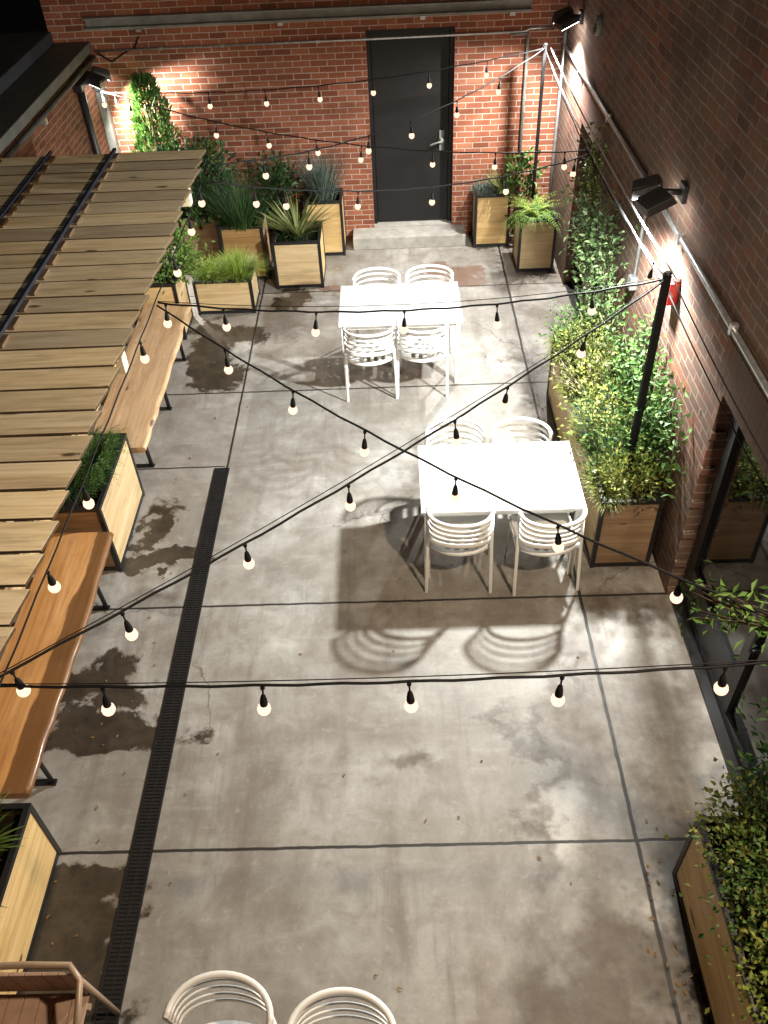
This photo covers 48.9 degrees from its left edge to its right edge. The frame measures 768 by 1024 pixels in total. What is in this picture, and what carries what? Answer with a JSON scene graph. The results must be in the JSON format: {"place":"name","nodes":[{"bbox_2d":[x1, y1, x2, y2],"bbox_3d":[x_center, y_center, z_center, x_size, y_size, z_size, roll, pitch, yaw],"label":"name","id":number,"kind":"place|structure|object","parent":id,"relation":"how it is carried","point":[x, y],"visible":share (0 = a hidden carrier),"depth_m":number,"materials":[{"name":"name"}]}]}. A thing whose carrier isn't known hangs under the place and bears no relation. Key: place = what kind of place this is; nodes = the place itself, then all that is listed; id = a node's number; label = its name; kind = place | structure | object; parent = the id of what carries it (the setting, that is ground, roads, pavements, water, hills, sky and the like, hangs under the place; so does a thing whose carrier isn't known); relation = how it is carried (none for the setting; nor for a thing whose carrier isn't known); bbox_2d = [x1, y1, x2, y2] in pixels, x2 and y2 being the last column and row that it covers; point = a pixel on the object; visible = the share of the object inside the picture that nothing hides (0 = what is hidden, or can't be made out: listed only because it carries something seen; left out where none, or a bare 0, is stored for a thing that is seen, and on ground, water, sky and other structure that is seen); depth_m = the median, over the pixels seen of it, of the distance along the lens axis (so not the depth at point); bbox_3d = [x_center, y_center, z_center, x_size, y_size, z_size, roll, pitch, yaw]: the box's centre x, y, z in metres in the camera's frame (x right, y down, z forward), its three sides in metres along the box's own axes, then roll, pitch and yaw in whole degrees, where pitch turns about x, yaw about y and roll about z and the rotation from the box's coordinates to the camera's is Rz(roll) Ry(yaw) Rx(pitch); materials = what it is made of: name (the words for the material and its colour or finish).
{"place":"outdoors","nodes":[
{"label":"outdoors","id":0,"kind":"place"},
{"bbox_2d":[0,0,449,210],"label":"ground","id":1,"kind":"structure","parent":0,"point":[21,16],"depth_m":21.30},
{"bbox_2d":[0,32,109,491],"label":"brick wall","id":2,"kind":"structure","parent":1,"relation":"on","point":[41,74],"depth_m":8.81,"materials":[{"name":"brick"}]},
{"bbox_2d":[72,71,101,153],"bbox_3d":[-3.304,-3.993,10.154,0.101,2.278,0.550,-2,43,1],"label":"downpipe","id":3,"kind":"object","parent":2,"relation":"attached to","point":[81,84],"visible":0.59,"depth_m":9.43,"materials":[{"name":"black metal"}]},
{"bbox_2d":[85,66,110,88],"bbox_3d":[-3.266,-4.950,9.600,0.263,0.134,0.484,-2,43,1],"label":"floodlight","id":4,"kind":"object","parent":2,"relation":"attached to","point":[99,78],"visible":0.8,"depth_m":9.53,"materials":[{"name":"black metal"}]},
{"bbox_2d":[92,87,588,169],"bbox_3d":[-0.636,-4.106,9.112,5.631,0.588,0.095,11,45,14],"label":"string light","id":5,"kind":"object","parent":2,"relation":"hanging from","point":[360,159],"visible":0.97,"depth_m":9.16,"materials":[{"name":"black rubber"}]},
{"bbox_2d":[285,146,355,200],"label":"ornamental grass","id":6,"kind":"object","parent":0,"point":[323,181],"depth_m":10.45,"materials":[{"name":"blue plant"}]},
{"bbox_2d":[0,234,741,1023],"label":"patio","id":7,"kind":"structure","parent":0,"point":[292,864],"depth_m":5.75,"materials":[{"name":"concrete"}]},
{"bbox_2d":[0,803,61,993],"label":"planter box","id":8,"kind":"object","parent":7,"relation":"on","point":[28,867],"visible":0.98,"depth_m":4.74,"materials":[{"name":"beige wood"}]},
{"bbox_2d":[0,532,113,798],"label":"live edge bench","id":9,"kind":"object","parent":7,"relation":"on","point":[77,566],"visible":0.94,"depth_m":5.74,"materials":[{"name":"brown wood"}]},
{"bbox_2d":[0,961,120,1023],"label":"slatted armchair","id":10,"kind":"object","parent":7,"relation":"on","point":[62,1008],"visible":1,"depth_m":4.13,"materials":[{"name":"brown wood"}]},
{"bbox_2d":[31,433,144,570],"bbox_3d":[-2.471,-0.083,7.063,0.600,0.700,0.950,-2,43,1],"label":"planter box","id":11,"kind":"object","parent":7,"relation":"on","point":[115,509],"visible":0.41,"depth_m":6.88,"materials":[{"name":"beige wood"}]},
{"bbox_2d":[63,423,125,506],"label":"groundcover plant","id":12,"kind":"object","parent":11,"relation":"in","point":[72,491],"visible":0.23,"depth_m":6.69,"materials":[{"name":"green plant"}]},
{"bbox_2d":[69,425,139,497],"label":"asparagus fern","id":13,"kind":"object","parent":11,"relation":"in","point":[96,467],"visible":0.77,"depth_m":6.74,"materials":[{"name":"green plant"}]},
{"bbox_2d":[0,148,205,655],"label":"pergola","id":14,"kind":"object","parent":7,"relation":"on","point":[85,241],"visible":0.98,"depth_m":5.43,"materials":[{"name":"brown wood"}]},
{"bbox_2d":[0,161,209,685],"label":"string light","id":15,"kind":"object","parent":14,"relation":"hanging from","point":[54,585],"visible":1,"depth_m":4.30,"materials":[{"name":"black rubber"}]},
{"bbox_2d":[209,154,590,209],"bbox_3d":[0.283,-3.081,7.819,3.772,0.628,0.089,-16,45,-14],"label":"string light","id":16,"kind":"object","parent":14,"relation":"hanging from","point":[256,203],"visible":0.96,"depth_m":7.79,"materials":[{"name":"black rubber"}]},
{"bbox_2d":[94,86,120,152],"bbox_3d":[-3.307,-4.307,10.552,0.098,2.198,0.100,-2,43,1],"label":"corner post","id":17,"kind":"object","parent":7,"relation":"on","point":[109,127],"depth_m":10.14,"materials":[{"name":"grey metal"}]},
{"bbox_2d":[92,303,191,467],"bbox_3d":[-2.334,-1.226,8.432,0.544,0.499,2.510,-2,43,1],"label":"live edge bench","id":18,"kind":"object","parent":7,"relation":"on","point":[137,407],"visible":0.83,"depth_m":8.12,"materials":[{"name":"brown wood"}]},
{"bbox_2d":[125,69,186,261],"bbox_3d":[-2.678,-4.126,10.252,0.714,2.297,0.672,-2,43,1],"label":"evergreen tree","id":19,"kind":"object","parent":7,"relation":"on","point":[141,84],"visible":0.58,"depth_m":9.73,"materials":[{"name":"green plant"}]},
{"bbox_2d":[92,468,229,1023],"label":"trench drain","id":20,"kind":"object","parent":7,"relation":"on","point":[117,963],"visible":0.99,"depth_m":5.52,"materials":[{"name":"black metal"}]},
{"bbox_2d":[135,263,193,339],"bbox_3d":[-2.519,-2.368,9.533,0.540,0.690,0.500,-2,43,1],"label":"planter box","id":21,"kind":"object","parent":7,"relation":"on","point":[175,292],"visible":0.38,"depth_m":9.27,"materials":[{"name":"beige wood"}]},
{"bbox_2d":[153,215,215,293],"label":"shrub","id":22,"kind":"object","parent":21,"relation":"in","point":[182,246],"visible":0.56,"depth_m":9.16,"materials":[{"name":"green plant"}]},
{"bbox_2d":[178,200,222,266],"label":"planter box","id":23,"kind":"object","parent":7,"relation":"on","point":[209,233],"visible":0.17,"depth_m":10.60,"materials":[{"name":"brown wood"}]},
{"bbox_2d":[181,186,219,229],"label":"shrub","id":24,"kind":"object","parent":23,"relation":"in","point":[200,213],"visible":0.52,"depth_m":10.26,"materials":[{"name":"green plant"}]},
{"bbox_2d":[157,131,246,224],"bbox_3d":[-2.262,-4.065,10.235,1.116,1.166,1.070,17,47,20],"label":"shrub","id":25,"kind":"object","parent":23,"relation":"in","point":[204,159],"visible":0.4,"depth_m":10.10,"materials":[{"name":"green plant"}]},
{"bbox_2d":[162,970,276,1023],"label":"patio chair","id":26,"kind":"object","parent":7,"relation":"on","point":[182,990],"visible":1,"depth_m":3.91,"materials":[{"name":"white plastic"}]},
{"bbox_2d":[192,260,259,314],"bbox_3d":[-1.857,-2.654,9.995,0.680,0.430,0.480,-2,43,1],"label":"planter box","id":27,"kind":"object","parent":7,"relation":"on","point":[231,295],"visible":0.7,"depth_m":9.82,"materials":[{"name":"beige wood"}]},
{"bbox_2d":[187,250,234,290],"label":"feathery grass","id":28,"kind":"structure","parent":27,"relation":"in","point":[206,278],"depth_m":9.73,"materials":[{"name":"green plant"}]},
{"bbox_2d":[203,244,266,286],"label":"feathery grass","id":29,"kind":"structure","parent":27,"relation":"in","point":[239,267],"depth_m":9.73,"materials":[{"name":"green plant"}]},
{"bbox_2d":[218,208,272,279],"bbox_3d":[-1.712,-3.322,10.508,0.530,0.700,0.500,-2,43,1],"label":"planter box","id":30,"kind":"object","parent":7,"relation":"on","point":[256,239],"visible":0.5,"depth_m":10.26,"materials":[{"name":"beige wood"}]},
{"bbox_2d":[191,152,294,229],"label":"ornamental grass","id":31,"kind":"object","parent":30,"relation":"in","point":[241,202],"depth_m":10.04,"materials":[{"name":"green plant"}]},
{"bbox_2d":[236,150,313,224],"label":"shrub","id":32,"kind":"object","parent":7,"relation":"on","point":[283,177],"visible":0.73,"depth_m":10.43,"materials":[{"name":"green plant"}]},
{"bbox_2d":[271,221,325,288],"bbox_3d":[-1.034,-3.154,10.363,0.580,0.600,0.570,-2,43,1],"label":"planter box","id":33,"kind":"object","parent":7,"relation":"on","point":[302,263],"visible":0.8,"depth_m":10.17,"materials":[{"name":"beige wood"}]},
{"bbox_2d":[252,190,342,239],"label":"spiky plant","id":34,"kind":"object","parent":33,"relation":"on","point":[296,227],"visible":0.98,"depth_m":10.11,"materials":[{"name":"green plant"}]},
{"bbox_2d":[40,0,567,246],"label":"brick wall","id":35,"kind":"structure","parent":7,"relation":"on","point":[488,119],"depth_m":10.06,"materials":[{"name":"red brick"}]},
{"bbox_2d":[82,0,532,31],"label":"steel beam","id":36,"kind":"structure","parent":35,"relation":"attached to","point":[140,22],"depth_m":9.44,"materials":[{"name":"black metal"}]},
{"bbox_2d":[94,26,554,51],"bbox_3d":[-0.669,-5.398,9.639,5.320,0.074,0.038,-2,43,1],"label":"conduit","id":37,"kind":"object","parent":35,"relation":"attached to","point":[321,41],"visible":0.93,"depth_m":9.64,"materials":[{"name":"metal"}]},
{"bbox_2d":[370,30,448,221],"bbox_3d":[0.339,-4.702,10.480,0.915,2.255,0.125,-2,43,1],"label":"door","id":38,"kind":"structure","parent":35,"relation":"in","point":[396,100],"depth_m":10.41,"materials":[{"name":"grey paint"}]},
{"bbox_2d":[510,32,529,232],"bbox_3d":[1.594,-4.565,10.409,0.218,2.405,0.036,-2,43,1],"label":"wall conduit","id":39,"kind":"object","parent":35,"relation":"attached to","point":[524,85],"depth_m":10.01,"materials":[{"name":"grey metal"}]},
{"bbox_2d":[302,188,346,255],"bbox_3d":[-0.756,-3.727,10.876,0.490,0.720,0.420,-2,43,1],"label":"planter box","id":40,"kind":"object","parent":7,"relation":"on","point":[334,233],"visible":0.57,"depth_m":10.70,"materials":[{"name":"beige wood"}]},
{"bbox_2d":[287,987,395,1023],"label":"patio chair","id":41,"kind":"object","parent":7,"relation":"on","point":[302,1007],"visible":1,"depth_m":3.85,"materials":[{"name":"white plastic"}]},
{"bbox_2d":[342,323,398,401],"bbox_3d":[-0.139,-1.539,8.433,0.526,0.827,0.535,-4,43,-1],"label":"patio chair","id":42,"kind":"object","parent":7,"relation":"on","point":[355,350],"visible":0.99,"depth_m":8.27,"materials":[{"name":"white plastic"}]},
{"bbox_2d":[46,254,702,1016],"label":"leaf litter","id":43,"kind":"object","parent":7,"relation":"on","point":[426,820],"visible":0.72,"depth_m":5.02,"materials":[{"name":"brown plant"}]},
{"bbox_2d":[352,267,401,339],"bbox_3d":[-0.061,-2.123,9.058,0.526,0.827,0.535,-3,43,0],"label":"patio chair","id":44,"kind":"object","parent":7,"relation":"on","point":[377,273],"visible":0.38,"depth_m":8.96,"materials":[{"name":"white plastic"}]},
{"bbox_2d":[338,282,462,386],"bbox_3d":[0.173,-1.844,8.783,1.220,0.740,0.800,-2,43,1],"label":"dining table","id":45,"kind":"object","parent":7,"relation":"on","point":[357,297],"visible":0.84,"depth_m":8.51,"materials":[{"name":"white plastic"}]},
{"bbox_2d":[353,224,465,249],"bbox_3d":[0.328,-3.615,11.109,1.460,0.157,0.318,-2,43,1],"label":"doorstep","id":46,"kind":"object","parent":7,"relation":"on","point":[409,237],"visible":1,"depth_m":11.01,"materials":[{"name":"concrete"}]},
{"bbox_2d":[396,321,448,396],"bbox_3d":[0.387,-1.576,8.444,0.526,0.827,0.535,1,43,4],"label":"patio chair","id":47,"kind":"object","parent":7,"relation":"on","point":[407,346],"visible":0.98,"depth_m":8.27,"materials":[{"name":"white plastic"}]},
{"bbox_2d":[405,264,453,354],"bbox_3d":[0.490,-2.154,9.060,0.526,0.827,0.535,-1,43,2],"label":"patio chair","id":48,"kind":"object","parent":7,"relation":"on","point":[429,265],"visible":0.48,"depth_m":8.97,"materials":[{"name":"white plastic"}]},
{"bbox_2d":[424,418,486,445],"bbox_3d":[0.593,-0.299,7.058,0.526,0.827,0.535,-2,43,1],"label":"patio chair","id":49,"kind":"object","parent":7,"relation":"on","point":[483,433],"visible":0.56,"depth_m":6.97,"materials":[{"name":"white plastic"}]},
{"bbox_2d":[425,507,494,592],"bbox_3d":[0.576,0.229,6.491,0.526,0.827,0.535,0,43,3],"label":"patio chair","id":50,"kind":"object","parent":7,"relation":"on","point":[479,528],"visible":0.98,"depth_m":6.35,"materials":[{"name":"white plastic"}]},
{"bbox_2d":[471,184,510,247],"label":"planter box","id":51,"kind":"object","parent":7,"relation":"on","point":[490,214],"visible":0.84,"depth_m":10.74,"materials":[{"name":"beige wood"}]},
{"bbox_2d":[418,441,585,577],"bbox_3d":[0.897,-0.012,6.771,1.220,0.740,0.800,-2,43,1],"label":"dining table","id":52,"kind":"object","parent":7,"relation":"on","point":[538,477],"visible":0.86,"depth_m":6.49,"materials":[{"name":"white laminate"}]},
{"bbox_2d":[489,417,552,443],"bbox_3d":[1.120,-0.302,7.032,0.526,0.827,0.535,0,43,3],"label":"patio chair","id":53,"kind":"object","parent":7,"relation":"on","point":[545,425],"visible":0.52,"depth_m":6.94,"materials":[{"name":"white plastic"}]},
{"bbox_2d":[512,203,557,272],"bbox_3d":[1.847,-3.368,10.383,0.450,0.670,0.460,-2,43,1],"label":"planter box","id":54,"kind":"object","parent":7,"relation":"on","point":[534,250],"visible":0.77,"depth_m":10.25,"materials":[{"name":"beige wood"}]},
{"bbox_2d":[497,146,548,202],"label":"shrub","id":55,"kind":"object","parent":54,"relation":"in","point":[522,161],"visible":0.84,"depth_m":10.27,"materials":[{"name":"green plant"}]},
{"bbox_2d":[503,201,560,237],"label":"fern","id":56,"kind":"object","parent":54,"relation":"in","point":[526,218],"visible":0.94,"depth_m":9.99,"materials":[{"name":"green plant"}]},
{"bbox_2d":[503,186,560,219],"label":"fern","id":57,"kind":"object","parent":54,"relation":"in","point":[537,201],"visible":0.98,"depth_m":10.15,"materials":[{"name":"green plant"}]},
{"bbox_2d":[531,42,547,203],"bbox_3d":[1.786,-4.195,9.982,0.078,2.430,0.053,-2,43,1],"label":"light post","id":58,"kind":"object","parent":54,"relation":"in","point":[545,44],"visible":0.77,"depth_m":9.67,"materials":[{"name":"black"}]},
{"bbox_2d":[96,48,540,108],"bbox_3d":[-0.780,-4.874,9.536,5.100,0.555,0.077,0,43,4],"label":"string light","id":59,"kind":"object","parent":58,"relation":"hanging from","point":[320,99],"visible":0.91,"depth_m":9.58,"materials":[{"name":"black rubber"}]},
{"bbox_2d":[212,48,543,178],"bbox_3d":[0.137,-3.900,8.381,4.262,0.478,0.075,-31,50,-27],"label":"string light","id":60,"kind":"object","parent":58,"relation":"hanging from","point":[368,149],"visible":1,"depth_m":8.32,"materials":[{"name":"black rubber"}]},
{"bbox_2d":[504,505,587,595],"bbox_3d":[1.235,0.229,6.454,0.526,0.827,0.535,-5,43,-2],"label":"patio chair","id":61,"kind":"object","parent":7,"relation":"on","point":[526,530],"visible":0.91,"depth_m":6.33,"materials":[{"name":"white plastic"}]},
{"bbox_2d":[546,333,664,567],"bbox_3d":[1.865,-0.633,7.409,0.465,0.710,2.400,-2,43,1],"label":"planter box","id":62,"kind":"object","parent":7,"relation":"on","point":[631,530],"visible":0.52,"depth_m":6.62,"materials":[{"name":"brown wood"}]},
{"bbox_2d":[535,292,619,370],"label":"shrub","id":63,"kind":"object","parent":62,"relation":"in","point":[574,330],"visible":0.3,"depth_m":7.81,"materials":[{"name":"green plant"}]},
{"bbox_2d":[545,317,617,366],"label":"shrub","id":64,"kind":"object","parent":62,"relation":"in","point":[556,347],"visible":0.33,"depth_m":7.64,"materials":[{"name":"green plant"}]},
{"bbox_2d":[541,305,630,388],"bbox_3d":[1.810,-1.420,7.376,0.801,0.791,0.890,32,53,32],"label":"shrub","id":65,"kind":"object","parent":62,"relation":"in","point":[601,331],"visible":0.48,"depth_m":7.35,"materials":[{"name":"green plant"}]},
{"bbox_2d":[550,342,624,398],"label":"shrub","id":66,"kind":"object","parent":62,"relation":"in","point":[583,370],"visible":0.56,"depth_m":7.18,"materials":[{"name":"green plant"}]},
{"bbox_2d":[567,407,610,457],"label":"shrub","id":67,"kind":"object","parent":62,"relation":"in","point":[577,434],"visible":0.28,"depth_m":6.88,"materials":[{"name":"green plant"}]},
{"bbox_2d":[551,335,640,412],"bbox_3d":[1.813,-1.163,7.158,0.777,0.713,0.808,-27,48,-24],"label":"shrub","id":68,"kind":"object","parent":62,"relation":"in","point":[594,369],"visible":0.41,"depth_m":7.16,"materials":[{"name":"green plant"}]},
{"bbox_2d":[566,367,633,429],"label":"shrub","id":69,"kind":"object","parent":62,"relation":"in","point":[579,397],"visible":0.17,"depth_m":6.97,"materials":[{"name":"green plant"}]},
{"bbox_2d":[555,363,653,458],"bbox_3d":[1.803,-0.750,6.729,0.856,0.678,0.874,-2,43,1],"label":"shrub","id":70,"kind":"object","parent":62,"relation":"in","point":[597,401],"visible":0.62,"depth_m":6.69,"materials":[{"name":"green plant"}]},
{"bbox_2d":[580,453,632,515],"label":"groundcover plant","id":71,"kind":"object","parent":62,"relation":"on","point":[589,474],"visible":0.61,"depth_m":6.39,"materials":[{"name":"green plant"}]},
{"bbox_2d":[564,384,652,457],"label":"shrub","id":72,"kind":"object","parent":62,"relation":"in","point":[624,423],"depth_m":6.77,"materials":[{"name":"green plant"}]},
{"bbox_2d":[567,399,665,496],"bbox_3d":[1.845,-0.527,6.511,0.884,0.644,0.827,-13,44,-10],"label":"shrub","id":73,"kind":"object","parent":62,"relation":"in","point":[617,427],"visible":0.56,"depth_m":6.49,"materials":[{"name":"green plant"}]},
{"bbox_2d":[577,424,676,513],"bbox_3d":[1.882,-0.319,6.365,0.867,0.535,0.630,11,45,14],"label":"shrub","id":74,"kind":"object","parent":62,"relation":"in","point":[634,485],"visible":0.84,"depth_m":6.31,"materials":[{"name":"green plant"}]},
{"bbox_2d":[622,270,671,477],"bbox_3d":[1.843,-0.894,6.006,0.078,1.760,0.053,-2,43,1],"label":"light post","id":75,"kind":"object","parent":62,"relation":"in","point":[654,340],"visible":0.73,"depth_m":5.84,"materials":[{"name":"black metal"}]},
{"bbox_2d":[0,279,664,696],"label":"string light","id":76,"kind":"object","parent":75,"relation":"hanging from","point":[248,559],"visible":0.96,"depth_m":4.12,"materials":[{"name":"black rubber"}]},
{"bbox_2d":[157,278,662,336],"bbox_3d":[0.163,-1.349,5.622,3.338,0.373,0.083,-1,43,2],"label":"string light","id":77,"kind":"object","parent":75,"relation":"hanging from","point":[226,326],"visible":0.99,"depth_m":5.63,"materials":[{"name":"black rubber"}]},
{"bbox_2d":[545,48,662,285],"bbox_3d":[1.776,-3.200,7.385,0.055,0.268,5.162,-2,43,1],"label":"string light","id":78,"kind":"object","parent":75,"relation":"hanging from","point":[649,275],"visible":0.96,"depth_m":6.47,"materials":[{"name":"black rubber"}]},
{"bbox_2d":[549,62,672,297],"bbox_3d":[1.854,-3.161,7.423,0.015,0.120,5.161,-2,43,1],"label":"guy wire","id":79,"kind":"object","parent":75,"relation":"attached to","point":[658,274],"visible":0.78,"depth_m":7.12,"materials":[{"name":"silver metal"}]},
{"bbox_2d":[550,47,676,279],"bbox_3d":[1.849,-3.263,7.327,0.015,0.100,5.161,-2,43,1],"label":"guy wire","id":80,"kind":"object","parent":75,"relation":"attached to","point":[652,239],"visible":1,"depth_m":6.68,"materials":[{"name":"silver metal"}]},
{"bbox_2d":[669,295,767,494],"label":"support cable","id":81,"kind":"object","parent":75,"relation":"attached to","point":[756,472],"visible":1,"depth_m":4.69,"materials":[{"name":"black metal"}]},
{"bbox_2d":[673,278,767,463],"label":"support cable","id":82,"kind":"object","parent":75,"relation":"attached to","point":[752,435],"visible":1,"depth_m":4.66,"materials":[{"name":"black metal"}]},
{"bbox_2d":[551,0,767,813],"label":"brick wall","id":83,"kind":"structure","parent":7,"relation":"on","point":[680,87],"depth_m":5.69,"materials":[{"name":"red brick"}]},
{"bbox_2d":[548,28,567,202],"bbox_3d":[2.072,-4.514,10.221,0.037,2.548,0.037,14,45,17],"label":"wall conduit","id":84,"kind":"object","parent":83,"relation":"attached to","point":[557,111],"depth_m":10.02,"materials":[{"name":"metal"}]},
{"bbox_2d":[552,6,583,30],"bbox_3d":[1.899,-5.104,8.716,0.303,0.134,0.484,-2,43,1],"label":"floodlight","id":85,"kind":"object","parent":83,"relation":"attached to","point":[564,18],"visible":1,"depth_m":8.63,"materials":[{"name":"black metal"}]},
{"bbox_2d":[567,121,607,287],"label":"climbing vine","id":86,"kind":"object","parent":83,"relation":"attached to","point":[589,171],"visible":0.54,"depth_m":8.11,"materials":[{"name":"green plant"}]},
{"bbox_2d":[544,143,638,385],"bbox_3d":[1.850,-2.103,7.811,0.592,2.051,2.532,-2,43,1],"label":"climbing vine","id":87,"kind":"object","parent":83,"relation":"attached to","point":[598,278],"visible":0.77,"depth_m":7.62,"materials":[{"name":"green plant"}]},
{"bbox_2d":[627,215,646,290],"bbox_3d":[2.071,-2.186,6.855,0.059,0.802,0.100,-2,43,1],"label":"wall conduit","id":88,"kind":"object","parent":83,"relation":"attached to","point":[632,277],"depth_m":6.97,"materials":[{"name":"metal"}]},
{"bbox_2d":[593,280,701,500],"bbox_3d":[1.957,-0.880,6.782,0.439,1.556,2.386,-2,43,1],"label":"climbing vine","id":89,"kind":"object","parent":83,"relation":"attached to","point":[655,415],"visible":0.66,"depth_m":6.39,"materials":[{"name":"green plant"}]},
{"bbox_2d":[631,174,689,217],"bbox_3d":[1.901,-2.196,5.821,0.353,0.134,0.484,-2,43,1],"label":"floodlight","id":90,"kind":"object","parent":83,"relation":"attached to","point":[651,195],"visible":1,"depth_m":5.76,"materials":[{"name":"black metal"}]},
{"bbox_2d":[561,40,767,396],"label":"wall conduit","id":91,"kind":"object","parent":83,"relation":"attached to","point":[732,326],"depth_m":5.64,"materials":[{"name":"metal"}]},
{"bbox_2d":[672,815,767,1023],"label":"planter box","id":92,"kind":"object","parent":7,"relation":"on","point":[722,994],"visible":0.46,"depth_m":4.35,"materials":[{"name":"brown wood"}]},
{"bbox_2d":[664,757,767,898],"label":"shrub","id":93,"kind":"object","parent":92,"relation":"on","point":[745,816],"visible":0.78,"depth_m":4.28,"materials":[{"name":"green plant"}]},
{"bbox_2d":[678,781,767,972],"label":"shrub","id":94,"kind":"object","parent":92,"relation":"on","point":[750,869],"visible":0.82,"depth_m":4.03,"materials":[{"name":"green plant"}]},
{"bbox_2d":[701,850,767,1022],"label":"shrub","id":95,"kind":"object","parent":92,"relation":"on","point":[742,930],"visible":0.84,"depth_m":3.89,"materials":[{"name":"green plant"}]},
{"bbox_2d":[711,692,767,821],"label":"shrub","id":96,"kind":"object","parent":92,"relation":"in","point":[762,778],"visible":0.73,"depth_m":4.38,"materials":[{"name":"green plant"}]},
{"bbox_2d":[730,942,767,1023],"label":"shrub","id":97,"kind":"object","parent":92,"relation":"on","point":[746,987],"visible":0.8,"depth_m":3.76,"materials":[{"name":"green plant"}]},
{"bbox_2d":[747,822,767,867],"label":"light post","id":98,"kind":"object","parent":92,"relation":"in","point":[761,844],"visible":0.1,"depth_m":4.19,"materials":[{"name":"black metal"}]},
{"bbox_2d":[0,659,767,715],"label":"string light","id":99,"kind":"object","parent":98,"relation":"hanging from","point":[721,688],"visible":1,"depth_m":3.32,"materials":[{"name":"black rubber"}]},
{"bbox_2d":[156,305,767,615],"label":"string light","id":100,"kind":"object","parent":98,"relation":"hanging from","point":[676,596],"visible":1,"depth_m":4.33,"materials":[{"name":"black rubber"}]},
{"bbox_2d":[677,560,767,665],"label":"climbing vine","id":101,"kind":"object","parent":98,"relation":"attached to","point":[735,616],"visible":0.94,"depth_m":3.52,"materials":[{"name":"green plant"}]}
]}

